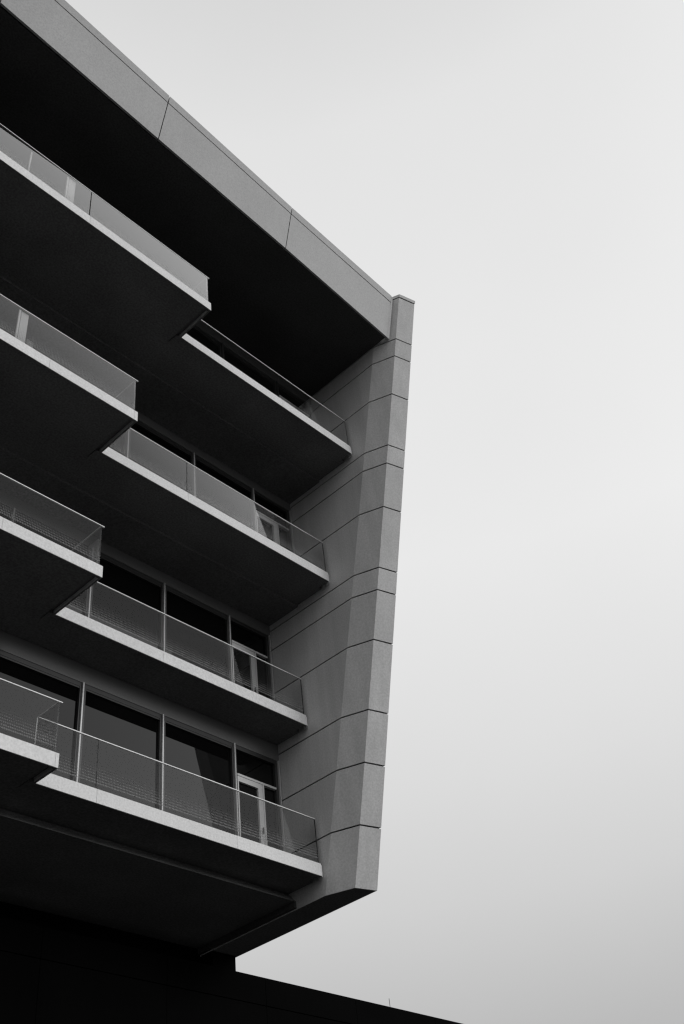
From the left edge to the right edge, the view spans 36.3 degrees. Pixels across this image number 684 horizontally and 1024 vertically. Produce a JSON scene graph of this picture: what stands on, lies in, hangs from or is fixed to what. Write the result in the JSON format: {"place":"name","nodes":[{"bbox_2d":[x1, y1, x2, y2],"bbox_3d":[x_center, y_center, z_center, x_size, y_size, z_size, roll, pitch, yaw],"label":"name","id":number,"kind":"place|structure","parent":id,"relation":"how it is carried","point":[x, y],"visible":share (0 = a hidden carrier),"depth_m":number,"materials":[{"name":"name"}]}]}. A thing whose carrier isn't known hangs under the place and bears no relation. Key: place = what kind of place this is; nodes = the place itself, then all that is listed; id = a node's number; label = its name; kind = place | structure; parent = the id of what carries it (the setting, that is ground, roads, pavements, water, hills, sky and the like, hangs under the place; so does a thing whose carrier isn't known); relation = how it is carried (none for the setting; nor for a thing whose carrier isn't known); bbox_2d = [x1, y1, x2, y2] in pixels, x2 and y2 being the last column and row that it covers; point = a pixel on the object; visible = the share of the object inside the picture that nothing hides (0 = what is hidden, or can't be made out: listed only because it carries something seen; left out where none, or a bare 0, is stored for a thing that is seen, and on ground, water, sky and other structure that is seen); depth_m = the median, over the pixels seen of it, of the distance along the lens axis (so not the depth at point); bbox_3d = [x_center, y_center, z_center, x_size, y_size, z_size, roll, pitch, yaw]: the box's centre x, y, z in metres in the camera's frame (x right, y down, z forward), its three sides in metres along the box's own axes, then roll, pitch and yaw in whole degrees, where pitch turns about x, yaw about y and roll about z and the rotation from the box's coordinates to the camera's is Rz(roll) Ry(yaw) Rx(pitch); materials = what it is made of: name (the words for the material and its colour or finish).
{"place":"outdoors","nodes":[
{"label":"outdoors","id":0,"kind":"place"},
{"bbox_2d":[65,0,683,1023],"label":"sky","id":1,"kind":"structure","parent":0,"point":[512,171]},
{"bbox_3d":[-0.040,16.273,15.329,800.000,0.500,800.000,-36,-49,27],"label":"ground","id":2,"kind":"structure","parent":0,"visible":0},
{"bbox_2d":[0,917,461,1023],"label":"podium building","id":3,"kind":"structure","parent":2,"relation":"on","point":[50,976],"depth_m":21.36,"materials":[{"name":"stone"}]},
{"bbox_2d":[0,0,414,970],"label":"residential building","id":4,"kind":"structure","parent":3,"relation":"on","point":[204,360],"depth_m":23.67,"materials":[{"name":"grey concrete"}]},
{"bbox_2d":[0,503,14,520],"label":"window","id":5,"kind":"structure","parent":4,"relation":"in","point":[1,505],"depth_m":22.36,"materials":[{"name":"grey glass"}]},
{"bbox_2d":[0,650,84,781],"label":"window","id":6,"kind":"structure","parent":4,"relation":"in","point":[21,703],"depth_m":20.27,"materials":[{"name":"grey glass"}]},
{"bbox_2d":[13,510,93,617],"bbox_3d":[-6.258,1.499,22.194,0.165,2.950,2.064,-36,-49,27],"label":"window","id":7,"kind":"structure","parent":4,"relation":"in","point":[86,597],"depth_m":22.86,"materials":[{"name":"grey glass"}]},
{"bbox_2d":[109,429,128,457],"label":"window","id":8,"kind":"structure","parent":4,"relation":"in","point":[123,441],"depth_m":24.83,"materials":[{"name":"grey glass"}]},
{"bbox_2d":[78,684,163,810],"bbox_3d":[-4.462,5.076,21.000,0.165,2.964,2.064,-36,-49,27],"label":"window","id":9,"kind":"structure","parent":4,"relation":"in","point":[107,717],"depth_m":21.31,"materials":[{"name":"grey glass"}]},
{"bbox_2d":[89,549,164,651],"bbox_3d":[-4.841,2.392,23.411,0.165,2.950,2.064,-36,-49,27],"label":"window","id":10,"kind":"structure","parent":4,"relation":"in","point":[118,576],"depth_m":23.85,"materials":[{"name":"black glass"}]},
{"bbox_2d":[128,420,195,496],"bbox_3d":[-4.398,-0.831,25.260,0.165,2.975,2.064,-36,-49,27],"label":"window","id":11,"kind":"structure","parent":4,"relation":"in","point":[137,443],"depth_m":25.85,"materials":[{"name":"grey glass"}]},
{"bbox_2d":[165,585,232,681],"bbox_3d":[-3.424,3.285,24.627,0.165,2.950,2.064,-36,-49,27],"label":"window","id":12,"kind":"structure","parent":4,"relation":"in","point":[178,605],"depth_m":25.04,"materials":[{"name":"black glass"}]},
{"bbox_2d":[163,716,238,835],"bbox_3d":[-3.045,5.968,22.217,0.165,2.964,2.064,-36,-49,27],"label":"window","id":13,"kind":"structure","parent":4,"relation":"in","point":[187,748],"depth_m":22.53,"materials":[{"name":"black glass"}]},
{"bbox_2d":[186,325,223,358],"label":"window","id":14,"kind":"structure","parent":4,"relation":"in","point":[199,335],"depth_m":28.05,"materials":[{"name":"black glass"}]},
{"bbox_2d":[195,455,256,531],"bbox_3d":[-2.981,0.062,26.477,0.165,2.975,2.064,-36,-49,27],"label":"window","id":15,"kind":"structure","parent":4,"relation":"in","point":[210,487],"depth_m":27.06,"materials":[{"name":"grey glass"}]},
{"bbox_2d":[232,642,256,692],"bbox_3d":[-2.363,4.193,25.243,0.150,2.184,0.764,-36,-49,27],"label":"door","id":16,"kind":"structure","parent":4,"relation":"in","point":[242,662],"depth_m":25.62,"materials":[{"name":"grey glass"}]},
{"bbox_2d":[223,345,278,396],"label":"window","id":17,"kind":"structure","parent":4,"relation":"in","point":[231,357],"depth_m":29.00,"materials":[{"name":"black glass"}]},
{"bbox_2d":[237,775,265,844],"bbox_3d":[-1.984,6.881,22.828,0.150,2.184,0.764,-36,-49,27],"label":"door","id":18,"kind":"structure","parent":4,"relation":"in","point":[250,808],"depth_m":23.11,"materials":[{"name":"grey glass"}]},
{"bbox_2d":[230,617,274,700],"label":"window","id":19,"kind":"structure","parent":4,"relation":"in","point":[243,635],"depth_m":26.27,"materials":[{"name":"black glass"}]},
{"bbox_2d":[235,745,285,851],"bbox_3d":[-1.861,6.715,23.234,0.165,2.964,1.384,-36,-49,27],"label":"window","id":20,"kind":"structure","parent":4,"relation":"in","point":[250,765],"depth_m":23.82,"materials":[{"name":"black glass"}]},
{"bbox_2d":[256,512,278,544],"bbox_3d":[-1.936,0.992,27.096,0.100,2.184,0.764,-36,-49,27],"label":"door","id":21,"kind":"structure","parent":4,"relation":"in","point":[262,521],"depth_m":27.62,"materials":[{"name":"grey glass"}]},
{"bbox_2d":[254,490,294,553],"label":"window","id":22,"kind":"structure","parent":4,"relation":"in","point":[285,530],"depth_m":28.20,"materials":[{"name":"black glass"}]},
{"bbox_2d":[278,384,313,420],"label":"window","id":23,"kind":"structure","parent":4,"relation":"in","point":[306,409],"depth_m":30.03,"materials":[{"name":"black glass"}]}
]}

